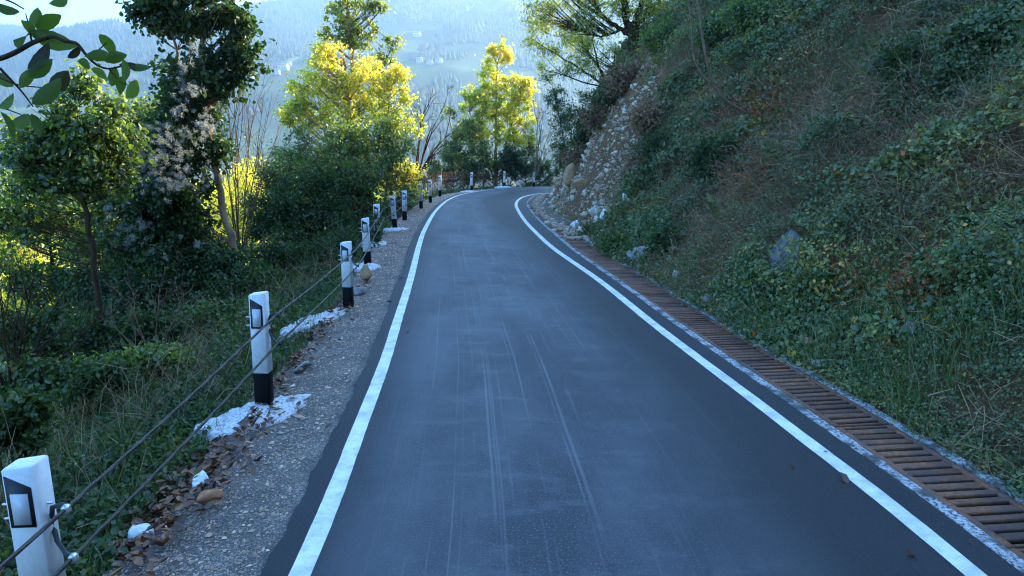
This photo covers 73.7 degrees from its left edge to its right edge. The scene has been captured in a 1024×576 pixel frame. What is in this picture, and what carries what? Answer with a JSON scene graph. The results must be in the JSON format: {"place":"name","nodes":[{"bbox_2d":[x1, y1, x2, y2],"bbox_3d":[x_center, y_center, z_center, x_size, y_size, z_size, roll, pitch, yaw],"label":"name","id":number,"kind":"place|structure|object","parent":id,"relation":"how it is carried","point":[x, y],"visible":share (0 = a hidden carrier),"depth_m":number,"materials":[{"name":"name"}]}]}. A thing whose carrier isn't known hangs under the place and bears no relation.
{"place":"outdoors","nodes":[
{"label":"outdoors","id":0,"kind":"place"},
{"bbox_2d":[0,0,151,140],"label":"overhanging branch","id":1,"kind":"object","parent":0,"point":[40,64],"visible":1,"depth_m":1.48,"materials":[{"name":"green plant"}]},
{"bbox_2d":[0,0,267,29],"label":"sky","id":2,"kind":"structure","parent":0,"point":[75,11],"materials":[{"name":"white"}]},
{"bbox_2d":[102,188,496,575],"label":"gravel shoulder","id":3,"kind":"object","parent":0,"point":[258,523],"visible":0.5,"depth_m":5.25,"materials":[{"name":"gravel"}]},
{"bbox_2d":[1,455,78,575],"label":"marker post","id":4,"kind":"object","parent":3,"relation":"on","point":[31,505],"visible":0.95,"depth_m":3.04,"materials":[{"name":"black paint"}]},
{"bbox_2d":[127,523,153,538],"bbox_3d":[-2.303,1.562,4.250,0.151,0.153,0.142,-8,14,-35],"label":"rock","id":5,"kind":"object","parent":3,"relation":"on","point":[135,531],"visible":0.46,"depth_m":4.24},
{"bbox_2d":[196,489,223,505],"bbox_3d":[-2.017,1.390,4.562,0.128,0.092,0.183,18,34,33],"label":"rock","id":6,"kind":"object","parent":3,"relation":"on","point":[204,497],"visible":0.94,"depth_m":4.53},
{"bbox_2d":[102,254,387,575],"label":"leaf litter","id":7,"kind":"object","parent":3,"relation":"on","point":[136,544],"visible":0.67,"depth_m":4.82,"materials":[{"name":"plant"}]},
{"bbox_2d":[192,394,310,444],"bbox_3d":[-2.260,1.127,6.142,0.616,0.147,1.205,6,13,29],"label":"lime patch","id":8,"kind":"object","parent":3,"relation":"on","point":[231,419],"visible":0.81,"depth_m":5.99,"materials":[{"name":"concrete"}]},
{"bbox_2d":[246,291,281,404],"bbox_3d":[-2.231,0.702,6.203,0.330,1.356,0.140,1,11,1],"label":"marker post","id":9,"kind":"object","parent":8,"relation":"on","point":[260,315],"visible":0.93,"depth_m":6.13,"materials":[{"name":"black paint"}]},
{"bbox_2d":[53,177,550,575],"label":"wire rope","id":10,"kind":"object","parent":9,"relation":"attached to","point":[106,523],"visible":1,"depth_m":4.19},
{"bbox_2d":[278,307,345,339],"bbox_3d":[-2.766,0.447,9.566,0.436,0.146,1.678,4,12,19],"label":"lime patch","id":11,"kind":"object","parent":3,"relation":"on","point":[334,313],"visible":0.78,"depth_m":9.43,"materials":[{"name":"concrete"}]},
{"bbox_2d":[338,241,358,307],"bbox_3d":[-2.439,-0.077,10.277,0.330,1.260,0.140,1,12,4],"label":"marker post","id":12,"kind":"object","parent":3,"relation":"on","point":[346,248],"visible":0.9,"depth_m":10.21,"materials":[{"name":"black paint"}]},
{"bbox_2d":[353,262,380,271],"bbox_3d":[-3.024,-0.439,13.859,0.760,0.143,0.944,0,11,0],"label":"lime patch","id":13,"kind":"object","parent":3,"relation":"on","point":[372,266],"visible":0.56,"depth_m":13.68,"materials":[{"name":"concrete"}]},
{"bbox_2d":[360,217,375,263],"bbox_3d":[-2.918,-0.809,13.908,0.330,1.246,0.140,-1,12,-1],"label":"marker post","id":14,"kind":"object","parent":13,"relation":"on","point":[365,224],"visible":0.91,"depth_m":13.83,"materials":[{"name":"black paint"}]},
{"bbox_2d":[373,204,384,239],"bbox_3d":[-3.387,-1.508,17.338,0.330,1.253,0.140,0,11,-1],"label":"marker post","id":15,"kind":"object","parent":3,"relation":"on","point":[376,208],"visible":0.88,"depth_m":17.22,"materials":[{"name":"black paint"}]},
{"bbox_2d":[0,173,553,570],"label":"wire rope","id":16,"kind":"object","parent":15,"relation":"attached to","point":[18,551],"visible":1,"depth_m":3.71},
{"bbox_2d":[370,210,383,242],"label":"ivy creeper","id":17,"kind":"object","parent":15,"relation":"attached to","point":[375,217],"visible":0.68,"depth_m":17.16,"materials":[{"name":"green plant"}]},
{"bbox_2d":[0,0,644,193],"bbox_3d":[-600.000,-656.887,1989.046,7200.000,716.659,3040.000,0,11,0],"label":"mountain","id":18,"kind":"structure","parent":0,"point":[463,68],"depth_m":1300.30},
{"bbox_2d":[0,0,637,193],"bbox_3d":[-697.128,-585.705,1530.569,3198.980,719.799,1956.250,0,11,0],"label":"mountain conifers","id":19,"kind":"object","parent":18,"relation":"on","point":[280,7],"visible":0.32,"depth_m":1583.22,"materials":[{"name":"plant"}]},
{"bbox_2d":[0,0,668,197],"bbox_3d":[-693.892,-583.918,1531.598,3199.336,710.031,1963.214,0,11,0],"label":"mountain broadleaf trees","id":20,"kind":"object","parent":18,"relation":"on","point":[440,14],"visible":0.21,"depth_m":1573.80,"materials":[{"name":"plant"}]},
{"bbox_2d":[6,185,1023,575],"bbox_3d":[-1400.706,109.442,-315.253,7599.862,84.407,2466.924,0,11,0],"label":"embankment","id":21,"kind":"structure","parent":0,"point":[196,449],"depth_m":5.17,"materials":[{"name":"soil"}]},
{"bbox_2d":[0,172,63,367],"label":"valley tree","id":22,"kind":"object","parent":21,"relation":"on","point":[19,253],"visible":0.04,"depth_m":29.94,"materials":[{"name":"yellow plant"}]},
{"bbox_2d":[0,380,69,480],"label":"bank shrub","id":23,"kind":"object","parent":21,"relation":"on","point":[28,414],"visible":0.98,"depth_m":4.83,"materials":[{"name":"green plant"}]},
{"bbox_2d":[0,247,99,321],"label":"valley tree","id":24,"kind":"object","parent":21,"relation":"on","point":[4,296],"visible":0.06,"depth_m":24.79,"materials":[{"name":"green plant"}]},
{"bbox_2d":[0,296,109,386],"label":"bank shrub","id":25,"kind":"object","parent":21,"relation":"on","point":[33,326],"visible":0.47,"depth_m":9.70,"materials":[{"name":"green plant"}]},
{"bbox_2d":[0,153,142,364],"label":"leafy shrub","id":26,"kind":"object","parent":21,"relation":"on","point":[38,269],"visible":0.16,"depth_m":14.00,"materials":[{"name":"green plant"}]},
{"bbox_2d":[0,249,142,400],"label":"bare sapling","id":27,"kind":"object","parent":21,"relation":"on","point":[15,359],"visible":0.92,"depth_m":6.78,"materials":[{"name":"brown plant"}]},
{"bbox_2d":[0,333,151,428],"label":"bank shrub","id":28,"kind":"object","parent":21,"relation":"on","point":[82,375],"visible":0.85,"depth_m":6.73,"materials":[{"name":"green plant"}]},
{"bbox_2d":[0,54,166,355],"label":"young tree","id":29,"kind":"object","parent":21,"relation":"on","point":[104,143],"visible":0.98,"depth_m":8.79,"materials":[{"name":"green plant"}]},
{"bbox_2d":[34,249,139,312],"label":"bank shrub","id":30,"kind":"object","parent":21,"relation":"on","point":[62,281],"visible":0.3,"depth_m":12.54,"materials":[{"name":"green plant"}]},
{"bbox_2d":[40,296,165,363],"bbox_3d":[-5.464,0.925,9.448,2.072,1.688,1.072,0,11,0],"label":"bank shrub","id":31,"kind":"object","parent":21,"relation":"on","point":[95,342],"visible":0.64,"depth_m":9.21,"materials":[{"name":"green plant"}]},
{"bbox_2d":[52,81,163,276],"bbox_3d":[-7.724,-0.980,13.613,2.168,6.134,2.217,10,15,41],"label":"tangled tree","id":32,"kind":"object","parent":21,"relation":"on","point":[99,215],"visible":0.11,"depth_m":13.22,"materials":[{"name":"green plant"}]},
{"bbox_2d":[9,231,276,365],"bbox_3d":[-6.214,0.424,11.321,4.509,2.627,2.942,-7,13,-31],"label":"dark shrub","id":33,"kind":"object","parent":21,"relation":"on","point":[198,277],"visible":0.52,"depth_m":11.52,"materials":[{"name":"green plant"}]},
{"bbox_2d":[73,333,212,393],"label":"bank shrub","id":34,"kind":"object","parent":21,"relation":"on","point":[141,354],"visible":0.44,"depth_m":7.43,"materials":[{"name":"green plant"}]},
{"bbox_2d":[101,299,231,351],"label":"bank shrub","id":35,"kind":"object","parent":21,"relation":"on","point":[164,327],"visible":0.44,"depth_m":9.39,"materials":[{"name":"green plant"}]},
{"bbox_2d":[95,0,276,278],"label":"ivy clad tree","id":36,"kind":"object","parent":21,"relation":"on","point":[174,20],"visible":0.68,"depth_m":11.84,"materials":[{"name":"green plant"}]},
{"bbox_2d":[100,43,214,283],"bbox_3d":[-5.972,-2.042,11.537,1.873,4.104,3.492,-6,13,-29],"label":"clematis vine","id":37,"kind":"object","parent":36,"relation":"attached to","point":[155,173],"visible":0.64,"depth_m":11.51,"materials":[{"name":"grey plant"}]},
{"bbox_2d":[174,285,248,329],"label":"bank shrub","id":38,"kind":"object","parent":21,"relation":"on","point":[226,307],"visible":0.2,"depth_m":9.99,"materials":[{"name":"green plant"}]},
{"bbox_2d":[187,227,257,298],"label":"bank shrub","id":39,"kind":"object","parent":21,"relation":"on","point":[220,244],"visible":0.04,"depth_m":13.11,"materials":[{"name":"green plant"}]},
{"bbox_2d":[0,159,450,406],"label":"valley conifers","id":40,"kind":"object","parent":21,"relation":"on","point":[1,358],"visible":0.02,"depth_m":159.38,"materials":[{"name":"plant"}]},
{"bbox_2d":[196,171,257,250],"bbox_3d":[-16.801,-2.106,38.197,6.024,8.700,5.201,-8,14,-34],"label":"valley tree","id":41,"kind":"object","parent":21,"relation":"on","point":[227,196],"visible":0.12,"depth_m":37.52,"materials":[{"name":"yellow plant"}]},
{"bbox_2d":[204,152,274,263],"bbox_3d":[-13.839,-3.224,35.968,5.576,7.896,4.735,3,12,17],"label":"valley tree","id":42,"kind":"object","parent":21,"relation":"on","point":[240,197],"visible":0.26,"depth_m":35.35,"materials":[{"name":"yellow plant"}]},
{"bbox_2d":[202,50,287,263],"bbox_3d":[-5.846,-2.828,14.734,1.883,5.397,1.782,0,11,0],"label":"bare shrub","id":43,"kind":"object","parent":21,"relation":"on","point":[248,141],"visible":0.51,"depth_m":14.79,"materials":[{"name":"brown plant"}]},
{"bbox_2d":[215,247,300,301],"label":"bank shrub","id":44,"kind":"object","parent":21,"relation":"on","point":[260,275],"visible":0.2,"depth_m":12.12,"materials":[{"name":"green plant"}]},
{"bbox_2d":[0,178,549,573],"bbox_3d":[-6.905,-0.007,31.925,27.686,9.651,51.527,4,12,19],"label":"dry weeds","id":45,"kind":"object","parent":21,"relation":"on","point":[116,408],"visible":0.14,"depth_m":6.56,"materials":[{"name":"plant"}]},
{"bbox_2d":[0,179,556,575],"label":"undergrowth","id":46,"kind":"object","parent":21,"relation":"on","point":[171,431],"visible":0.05,"depth_m":5.77,"materials":[{"name":"green plant"}]},
{"bbox_2d":[106,267,217,349],"bbox_3d":[-4.407,0.442,8.720,1.512,1.481,0.709,0,11,0],"label":"bare thicket shrub","id":47,"kind":"object","parent":46,"relation":"on","point":[132,310],"visible":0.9,"depth_m":8.76,"materials":[{"name":"brown plant"}]},
{"bbox_2d":[223,217,362,291],"bbox_3d":[-4.608,-0.477,13.983,2.671,1.697,4.216,0,11,0],"label":"bramble bush","id":48,"kind":"object","parent":21,"relation":"on","point":[275,255],"visible":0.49,"depth_m":14.10,"materials":[{"name":"green plant"}]},
{"bbox_2d":[226,142,398,250],"bbox_3d":[-5.465,-2.146,18.892,4.548,3.725,3.416,0,11,0],"label":"dark green bush","id":49,"kind":"object","parent":21,"relation":"on","point":[286,212],"visible":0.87,"depth_m":18.68,"materials":[{"name":"green plant"}]},
{"bbox_2d":[254,107,424,237],"bbox_3d":[-6.397,-3.890,25.624,6.232,5.659,2.871,0,11,0],"label":"olive tree","id":50,"kind":"object","parent":21,"relation":"on","point":[391,152],"visible":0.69,"depth_m":25.21,"materials":[{"name":"green plant"}]},
{"bbox_2d":[273,32,427,213],"bbox_3d":[-6.349,-6.142,27.281,5.902,7.860,3.037,3,12,15],"label":"yellow tree","id":51,"kind":"object","parent":21,"relation":"on","point":[323,62],"visible":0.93,"depth_m":26.82,"materials":[{"name":"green plant"}]},
{"bbox_2d":[314,0,405,214],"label":"tall green tree","id":52,"kind":"object","parent":21,"relation":"on","point":[348,22],"visible":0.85,"depth_m":27.86,"materials":[{"name":"green plant"}]},
{"bbox_2d":[356,185,418,226],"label":"bright shrub","id":53,"kind":"object","parent":21,"relation":"on","point":[398,203],"visible":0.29,"depth_m":24.54,"materials":[{"name":"green plant"}]},
{"bbox_2d":[377,155,428,199],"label":"bush","id":54,"kind":"object","parent":21,"relation":"on","point":[413,170],"visible":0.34,"depth_m":26.53,"materials":[{"name":"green plant"}]},
{"bbox_2d":[411,84,463,183],"bbox_3d":[-3.305,-6.843,30.304,2.453,4.556,2.339,0,11,0],"label":"dead tree","id":55,"kind":"object","parent":21,"relation":"on","point":[431,157],"visible":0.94,"depth_m":30.32,"materials":[{"name":"brown plant"}]},
{"bbox_2d":[417,168,502,194],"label":"iron fence","id":56,"kind":"object","parent":21,"relation":"on","point":[451,172],"visible":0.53,"depth_m":42.01,"materials":[{"name":"metal"}]},
{"bbox_2d":[434,104,500,186],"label":"green tree","id":57,"kind":"object","parent":21,"relation":"on","point":[465,130],"visible":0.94,"depth_m":43.86,"materials":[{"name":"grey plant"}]},
{"bbox_2d":[418,142,559,190],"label":"brown hedge","id":58,"kind":"object","parent":21,"relation":"on","point":[449,168],"visible":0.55,"depth_m":45.18,"materials":[{"name":"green plant"}]},
{"bbox_2d":[454,35,540,187],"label":"second yellow tree","id":59,"kind":"object","parent":21,"relation":"on","point":[510,111],"visible":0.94,"depth_m":44.13,"materials":[{"name":"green plant"}]},
{"bbox_2d":[0,0,1023,575],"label":"grass","id":60,"kind":"structure","parent":21,"relation":"on","point":[900,388],"depth_m":6.77,"materials":[{"name":"plant"}]},
{"bbox_2d":[492,141,533,186],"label":"dark evergreen bush","id":61,"kind":"object","parent":21,"relation":"on","point":[514,167],"visible":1,"depth_m":44.33,"materials":[{"name":"green plant"}]},
{"bbox_2d":[260,187,1023,575],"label":"road","id":62,"kind":"structure","parent":0,"point":[542,409],"depth_m":5.23,"materials":[{"name":"asphalt"}]},
{"bbox_2d":[288,187,515,575],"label":"edge line","id":63,"kind":"object","parent":62,"relation":"on","point":[310,550],"visible":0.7,"depth_m":5.28,"materials":[{"name":"paint"}]},
{"bbox_2d":[515,193,986,575],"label":"edge line","id":64,"kind":"object","parent":62,"relation":"on","point":[945,550],"visible":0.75,"depth_m":5.29,"materials":[{"name":"paint"}]},
{"bbox_2d":[547,0,1023,488],"bbox_3d":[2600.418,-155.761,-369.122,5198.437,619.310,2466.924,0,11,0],"label":"hillside","id":65,"kind":"structure","parent":0,"point":[590,178],"depth_m":9.76,"materials":[{"name":"plant"}]},
{"bbox_2d":[516,91,558,175],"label":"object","id":66,"kind":"object","parent":65,"relation":"on","point":[535,163],"visible":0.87,"depth_m":41.99,"materials":[{"name":"grey plant"}]},
{"bbox_2d":[529,195,571,228],"bbox_3d":[1.571,-3.420,28.188,2.188,0.209,17.682,1,12,5],"label":"fallen grit","id":67,"kind":"object","parent":65,"relation":"on","point":[558,217],"visible":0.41,"depth_m":24.31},
{"bbox_2d":[534,66,600,172],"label":"slope shrub","id":68,"kind":"object","parent":65,"relation":"on","point":[564,118],"visible":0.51,"depth_m":31.74,"materials":[{"name":"green plant"}]},
{"bbox_2d":[550,133,587,178],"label":"slope bush","id":69,"kind":"object","parent":65,"relation":"on","point":[574,156],"visible":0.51,"depth_m":25.44,"materials":[{"name":"green plant"}]},
{"bbox_2d":[563,163,576,185],"bbox_3d":[2.134,-4.144,24.997,0.500,0.878,0.443,28,8,33],"label":"rock","id":70,"kind":"object","parent":65,"relation":"on","point":[568,175],"visible":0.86,"depth_m":24.84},
{"bbox_2d":[518,16,623,86],"bbox_3d":[2.698,-9.932,28.902,4.904,3.428,2.810,0,11,0],"label":"fan shrub tree","id":71,"kind":"object","parent":65,"relation":"on","point":[541,47],"visible":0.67,"depth_m":28.90,"materials":[{"name":"green plant"}]},
{"bbox_2d":[557,114,592,151],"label":"slope bush","id":72,"kind":"object","parent":65,"relation":"on","point":[583,138],"visible":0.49,"depth_m":25.77,"materials":[{"name":"green plant"}]},
{"bbox_2d":[568,214,602,238],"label":"slope bush","id":73,"kind":"object","parent":65,"relation":"on","point":[588,226],"visible":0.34,"depth_m":17.98,"materials":[{"name":"green plant"}]},
{"bbox_2d":[570,95,613,137],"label":"slope bush","id":74,"kind":"object","parent":65,"relation":"on","point":[596,122],"visible":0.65,"depth_m":23.94,"materials":[{"name":"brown plant"}]},
{"bbox_2d":[515,0,677,68],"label":"gnarled tree","id":75,"kind":"object","parent":65,"relation":"on","point":[629,29],"visible":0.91,"depth_m":25.14,"materials":[{"name":"green plant"}]},
{"bbox_2d":[527,26,678,243],"bbox_3d":[2.843,-6.023,26.230,6.677,6.052,21.137,3,12,13],"label":"rubble","id":76,"kind":"object","parent":65,"relation":"on","point":[546,216],"visible":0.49,"depth_m":21.31,"materials":[{"name":"stone"}]},
{"bbox_2d":[588,68,618,126],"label":"slope bush","id":77,"kind":"object","parent":65,"relation":"on","point":[601,97],"visible":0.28,"depth_m":23.72,"materials":[{"name":"green plant"}]},
{"bbox_2d":[590,222,630,255],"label":"slope bush","id":78,"kind":"object","parent":65,"relation":"on","point":[609,243],"visible":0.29,"depth_m":14.87,"materials":[{"name":"green plant"}]},
{"bbox_2d":[596,55,643,101],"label":"slope bush","id":79,"kind":"object","parent":65,"relation":"on","point":[622,82],"visible":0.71,"depth_m":22.51,"materials":[{"name":"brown plant"}]},
{"bbox_2d":[613,141,651,187],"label":"slope bush","id":80,"kind":"object","parent":65,"relation":"on","point":[630,162],"visible":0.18,"depth_m":17.28,"materials":[{"name":"green plant"}]},
{"bbox_2d":[619,90,670,152],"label":"slope bush","id":81,"kind":"object","parent":65,"relation":"on","point":[641,120],"visible":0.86,"depth_m":17.99,"materials":[{"name":"brown plant"}]},
{"bbox_2d":[628,116,675,168],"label":"slope bush","id":82,"kind":"object","parent":65,"relation":"on","point":[652,146],"visible":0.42,"depth_m":16.86,"materials":[{"name":"green plant"}]},
{"bbox_2d":[633,7,680,62],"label":"slope bush","id":83,"kind":"object","parent":65,"relation":"on","point":[652,38],"visible":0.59,"depth_m":20.23,"materials":[{"name":"green plant"}]},
{"bbox_2d":[630,202,693,257],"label":"slope bush","id":84,"kind":"object","parent":65,"relation":"on","point":[659,234],"visible":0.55,"depth_m":12.86,"materials":[{"name":"green plant"}]},
{"bbox_2d":[653,0,725,90],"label":"arching sapling","id":85,"kind":"object","parent":65,"relation":"on","point":[700,72],"visible":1,"depth_m":13.52,"materials":[{"name":"brown plant"}]},
{"bbox_2d":[685,1,737,62],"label":"slope bush","id":86,"kind":"object","parent":65,"relation":"on","point":[713,31],"visible":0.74,"depth_m":17.44,"materials":[{"name":"green plant"}]},
{"bbox_2d":[673,131,754,185],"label":"slope bush","id":87,"kind":"object","parent":65,"relation":"on","point":[703,150],"visible":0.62,"depth_m":13.36,"materials":[{"name":"green plant"}]},
{"bbox_2d":[706,192,722,219],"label":"fern","id":88,"kind":"object","parent":65,"relation":"on","point":[711,202],"visible":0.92,"depth_m":11.59,"materials":[{"name":"green plant"}]},
{"bbox_2d":[680,0,753,114],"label":"arching sapling","id":89,"kind":"object","parent":65,"relation":"on","point":[727,101],"visible":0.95,"depth_m":13.59,"materials":[{"name":"brown plant"}]},
{"bbox_2d":[715,0,781,39],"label":"slope bush","id":90,"kind":"object","parent":65,"relation":"on","point":[741,13],"visible":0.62,"depth_m":16.42,"materials":[{"name":"green plant"}]},
{"bbox_2d":[527,196,1023,573],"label":"concrete edging","id":91,"kind":"object","parent":65,"relation":"on","point":[1003,551],"visible":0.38,"depth_m":5.43,"materials":[{"name":"concrete"}]},
{"bbox_2d":[541,0,1023,502],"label":"dry stems","id":92,"kind":"object","parent":65,"relation":"on","point":[856,101],"visible":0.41,"depth_m":9.82,"materials":[{"name":"plant"}]},
{"bbox_2d":[544,0,1023,499],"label":"ground cover","id":93,"kind":"object","parent":65,"relation":"on","point":[947,64],"visible":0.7,"depth_m":8.63,"materials":[{"name":"green plant"}]},
{"bbox_2d":[761,137,778,165],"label":"fern","id":94,"kind":"object","parent":93,"relation":"on","point":[773,150],"visible":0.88,"depth_m":11.17,"materials":[{"name":"green plant"}]},
{"bbox_2d":[940,212,982,230],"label":"fern","id":95,"kind":"object","parent":93,"relation":"on","point":[958,217],"visible":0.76,"depth_m":6.83,"materials":[{"name":"green plant"}]},
{"bbox_2d":[769,229,810,277],"bbox_3d":[3.677,-0.345,8.938,0.516,0.666,0.565,43,4,-12],"label":"rock","id":96,"kind":"object","parent":65,"relation":"on","point":[791,233],"visible":0.29,"depth_m":8.92,"materials":[{"name":"stone"}]},
{"bbox_2d":[703,56,984,322],"bbox_3d":[4.353,-2.042,10.459,2.531,3.801,9.435,2,12,12],"label":"bracken","id":97,"kind":"object","parent":65,"relation":"on","point":[900,295],"visible":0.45,"depth_m":7.77,"materials":[{"name":"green plant"}]},
{"bbox_2d":[865,25,939,87],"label":"slope bush","id":98,"kind":"object","parent":65,"relation":"on","point":[888,56],"visible":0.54,"depth_m":9.89,"materials":[{"name":"green plant"}]},
{"bbox_2d":[930,0,1010,58],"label":"slope bush","id":99,"kind":"object","parent":65,"relation":"on","point":[955,26],"visible":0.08,"depth_m":9.17,"materials":[{"name":"green plant"}]},
{"bbox_2d":[585,240,1023,522],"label":"concrete rim","id":100,"kind":"object","parent":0,"point":[932,445],"visible":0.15,"depth_m":5.79,"materials":[{"name":"concrete"}]},
{"bbox_2d":[575,247,611,258],"bbox_3d":[1.818,-0.779,15.423,0.508,0.042,1.775,-1,12,-6],"label":"drain grate","id":101,"kind":"object","parent":100,"relation":"on","point":[585,251],"visible":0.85,"depth_m":15.33,"materials":[{"name":"metal"}]},
{"bbox_2d":[590,259,637,274],"bbox_3d":[2.023,-0.426,13.670,0.508,0.043,1.775,-1,12,-7],"label":"drain grate","id":102,"kind":"object","parent":100,"relation":"on","point":[612,267],"visible":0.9,"depth_m":13.61,"materials":[{"name":"metal"}]},
{"bbox_2d":[614,274,669,294],"bbox_3d":[2.233,-0.068,11.919,0.508,0.044,1.775,-1,12,-6],"label":"drain grate","id":103,"kind":"object","parent":100,"relation":"on","point":[640,285],"visible":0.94,"depth_m":11.81,"materials":[{"name":"metal"}]},
{"bbox_2d":[642,294,713,321],"bbox_3d":[2.428,0.294,10.166,0.508,0.044,1.775,-1,11,-6],"label":"drain grate","id":104,"kind":"object","parent":100,"relation":"on","point":[668,304],"visible":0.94,"depth_m":9.99,"materials":[{"name":"metal"}]},
{"bbox_2d":[680,321,778,362],"bbox_3d":[2.633,0.648,8.413,0.508,0.043,1.775,-1,12,-7],"label":"drain grate","id":105,"kind":"object","parent":100,"relation":"on","point":[736,347],"visible":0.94,"depth_m":8.27,"materials":[{"name":"metal"}]},
{"bbox_2d":[589,238,1023,492],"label":"trailing creeper","id":106,"kind":"object","parent":100,"relation":"on","point":[865,393],"visible":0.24,"depth_m":5.64,"materials":[{"name":"green plant"}]},
{"bbox_2d":[740,361,888,427],"bbox_3d":[2.858,0.997,6.662,0.508,0.043,1.775,-1,12,-7],"label":"drain grate","id":107,"kind":"object","parent":100,"relation":"on","point":[833,408],"visible":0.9,"depth_m":6.47,"materials":[{"name":"metal"}]},
{"bbox_2d":[836,425,1023,548],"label":"drain grate","id":108,"kind":"object","parent":100,"relation":"on","point":[991,510],"visible":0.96,"depth_m":4.81,"materials":[{"name":"metal"}]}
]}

